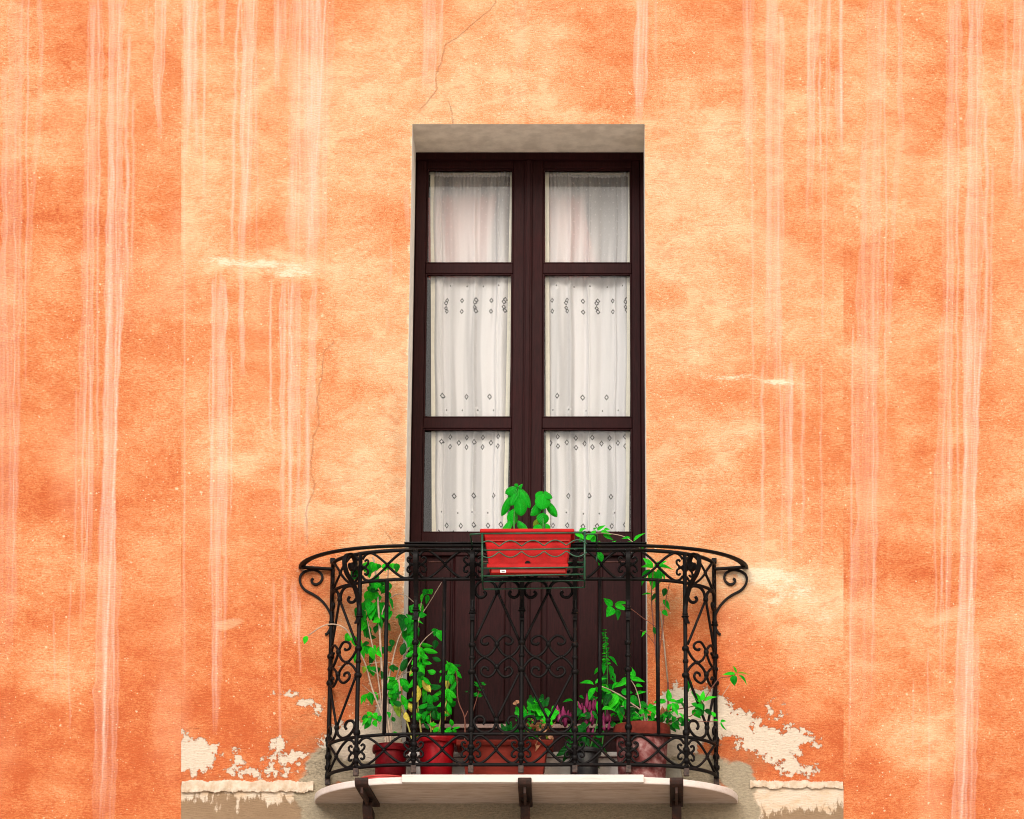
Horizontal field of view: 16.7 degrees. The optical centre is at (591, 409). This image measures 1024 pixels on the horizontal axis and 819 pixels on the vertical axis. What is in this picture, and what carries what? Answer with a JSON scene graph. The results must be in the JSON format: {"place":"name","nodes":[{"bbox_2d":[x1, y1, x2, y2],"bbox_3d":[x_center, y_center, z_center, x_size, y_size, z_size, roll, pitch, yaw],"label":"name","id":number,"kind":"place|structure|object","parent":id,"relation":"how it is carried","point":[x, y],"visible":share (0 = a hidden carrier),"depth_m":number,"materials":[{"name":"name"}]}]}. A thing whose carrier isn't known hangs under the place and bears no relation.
{"place":"outdoors","nodes":[
{"label":"outdoors","id":0,"kind":"place"},
{"bbox_2d":[0,0,1023,818],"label":"house front","id":1,"kind":"structure","parent":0,"point":[218,420],"depth_m":16.93,"materials":[{"name":"orange paint"}]},
{"bbox_2d":[407,161,523,757],"bbox_3d":[-0.606,0.248,17.192,0.564,3.172,0.062,0,-18,0],"label":"door leaf","id":2,"kind":"structure","parent":1,"relation":"in","point":[497,624],"depth_m":17.07,"materials":[{"name":"brown paint"}]},
{"bbox_2d":[429,172,511,530],"bbox_3d":[-0.608,-0.290,17.421,0.458,1.926,0.044,0,-18,0],"label":"lace curtain","id":3,"kind":"object","parent":1,"relation":"hanging from","point":[470,352],"visible":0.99,"depth_m":17.41,"materials":[{"name":"white fabric"}]},
{"bbox_2d":[314,775,737,818],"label":"balcony slab","id":4,"kind":"structure","parent":1,"relation":"attached to","point":[525,792],"depth_m":15.97,"materials":[{"name":"white stone"}]},
{"bbox_2d":[361,774,401,778],"bbox_3d":[-0.957,1.721,16.077,0.242,0.028,0.242,0,-18,0],"label":"saucer","id":5,"kind":"object","parent":4,"relation":"on","point":[378,776],"visible":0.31,"depth_m":15.97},
{"bbox_2d":[372,742,408,775],"bbox_3d":[-0.934,1.653,16.162,0.174,0.191,0.174,0,-18,0],"label":"flower pot","id":6,"kind":"object","parent":5,"relation":"on","point":[395,750],"visible":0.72,"depth_m":16.11,"materials":[{"name":"plastic"}]},
{"bbox_2d":[303,556,441,741],"bbox_3d":[-1.026,1.141,16.336,0.665,0.932,0.126,0,-18,0],"label":"drooping shrub","id":7,"kind":"object","parent":6,"relation":"on","point":[375,610],"visible":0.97,"depth_m":16.35,"materials":[{"name":"green plant"}]},
{"bbox_2d":[417,736,456,774],"bbox_3d":[-0.721,1.633,16.159,0.192,0.228,0.192,0,-18,0],"label":"flower pot","id":8,"kind":"object","parent":4,"relation":"on","point":[430,749],"visible":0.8,"depth_m":16.10,"materials":[{"name":"plastic"}]},
{"bbox_2d":[387,642,467,739],"bbox_3d":[-0.775,1.310,16.255,0.399,0.495,0.111,0,-18,0],"label":"yellowing shrub","id":9,"kind":"object","parent":8,"relation":"in","point":[394,688],"visible":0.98,"depth_m":16.24,"materials":[{"name":"green plant"}]},
{"bbox_2d":[456,740,552,774],"bbox_3d":[-0.404,1.648,16.164,0.447,0.206,0.162,0,-18,0],"label":"clay trough","id":10,"kind":"object","parent":4,"relation":"on","point":[505,749],"visible":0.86,"depth_m":16.11,"materials":[{"name":"ceramic"}]},
{"bbox_2d":[466,682,485,707],"bbox_3d":[-0.545,1.415,16.248,0.100,0.307,0.057,0,-18,0],"label":"leafy sprig","id":11,"kind":"object","parent":10,"relation":"on","point":[478,694],"visible":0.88,"depth_m":16.29,"materials":[{"name":"green plant"}]},
{"bbox_2d":[501,694,558,750],"bbox_3d":[-0.288,1.456,16.181,0.273,0.278,0.137,0,-18,0],"label":"geranium","id":12,"kind":"object","parent":10,"relation":"in","point":[534,707],"visible":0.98,"depth_m":16.19,"materials":[{"name":"green plant"}]},
{"bbox_2d":[298,541,747,784],"bbox_3d":[-0.326,1.175,16.258,2.141,1.094,0.417,0,-18,0],"label":"balcony railing","id":13,"kind":"object","parent":4,"relation":"on","point":[414,549],"visible":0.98,"depth_m":16.22,"materials":[{"name":"black metal"}]},
{"bbox_2d":[469,531,596,589],"bbox_3d":[-0.269,0.707,16.115,0.588,0.234,0.288,0,-18,0],"label":"wire holder","id":14,"kind":"object","parent":13,"relation":"hanging from","point":[482,550],"visible":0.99,"depth_m":15.99,"materials":[{"name":"metal"}]},
{"bbox_2d":[480,529,574,575],"bbox_3d":[-0.298,0.672,16.089,0.434,0.203,0.186,0,-18,0],"label":"window box","id":15,"kind":"object","parent":14,"relation":"in","point":[521,559],"visible":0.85,"depth_m":16.02,"materials":[{"name":"red plastic"}]},
{"bbox_2d":[501,484,530,528],"bbox_3d":[-0.352,0.462,16.149,0.138,0.248,0.050,0,-18,0],"label":"basil plant","id":16,"kind":"object","parent":15,"relation":"on","point":[519,499],"visible":1,"depth_m":16.15,"materials":[{"name":"green plant"}]},
{"bbox_2d":[530,491,557,528],"bbox_3d":[-0.224,0.479,16.141,0.124,0.209,0.055,-3,-18,8],"label":"basil plant","id":17,"kind":"object","parent":15,"relation":"on","point":[542,500],"visible":1,"depth_m":16.14,"materials":[{"name":"green plant"}]},
{"bbox_3d":[-0.050,1.719,16.067,0.197,0.027,0.197,0,-18,0],"label":"saucer","id":18,"kind":"object","parent":4,"relation":"on","visible":0},
{"bbox_2d":[567,746,601,774],"bbox_3d":[-0.036,1.662,16.159,0.162,0.173,0.162,0,-18,0],"label":"flower pot","id":19,"kind":"object","parent":18,"relation":"on","point":[590,752],"visible":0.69,"depth_m":16.11,"materials":[{"name":"black plastic"}]},
{"bbox_2d":[555,694,610,768],"bbox_3d":[-0.042,1.496,16.202,0.262,0.371,0.126,0,-18,0],"label":"plumed celosia","id":20,"kind":"object","parent":19,"relation":"in","point":[589,715],"visible":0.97,"depth_m":16.20,"materials":[{"name":"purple plant"}]},
{"bbox_2d":[594,629,616,743],"bbox_3d":[0.065,1.314,16.308,0.084,0.585,0.093,11,-21,-30],"label":"flowering basil","id":21,"kind":"object","parent":19,"relation":"in","point":[611,669],"visible":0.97,"depth_m":16.34,"materials":[{"name":"green plant"}]},
{"bbox_2d":[529,161,641,757],"bbox_3d":[-0.040,0.248,17.192,0.564,3.172,0.062,0,-18,0],"label":"door leaf","id":22,"kind":"structure","parent":1,"relation":"in","point":[548,623],"depth_m":17.06,"materials":[{"name":"brown paint"}]},
{"bbox_2d":[545,172,629,530],"bbox_3d":[-0.017,-0.289,17.422,0.474,1.926,0.038,0,-18,0],"label":"lace curtain","id":23,"kind":"object","parent":1,"relation":"hanging from","point":[588,355],"visible":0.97,"depth_m":17.41,"materials":[{"name":"white fabric"}]},
{"bbox_2d":[666,760,681,777],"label":"stone block","id":24,"kind":"structure","parent":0,"point":[673,773],"depth_m":16.20,"materials":[{"name":"stone"}]},
{"bbox_3d":[0.148,1.729,16.106,0.255,0.032,0.255,0,-18,0],"label":"saucer","id":25,"kind":"object","parent":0,"visible":0},
{"bbox_2d":[613,721,670,777],"bbox_3d":[0.231,1.607,16.162,0.269,0.278,0.269,0,-18,0],"label":"clay pot","id":26,"kind":"object","parent":25,"relation":"on","point":[645,749],"visible":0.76,"depth_m":16.07,"materials":[{"name":"ceramic"}]},
{"bbox_2d":[575,525,748,731],"bbox_3d":[0.327,1.031,16.349,0.812,1.009,0.212,0,-18,0],"label":"leafy bush","id":27,"kind":"object","parent":26,"relation":"on","point":[615,701],"visible":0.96,"depth_m":16.24,"materials":[{"name":"green plant"}]},
{"bbox_2d":[660,611,669,724],"bbox_3d":[0.347,1.226,16.405,0.022,0.585,0.068,12,-22,-33],"label":"garden cane","id":28,"kind":"object","parent":26,"relation":"in","point":[665,657],"visible":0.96,"depth_m":16.43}
]}

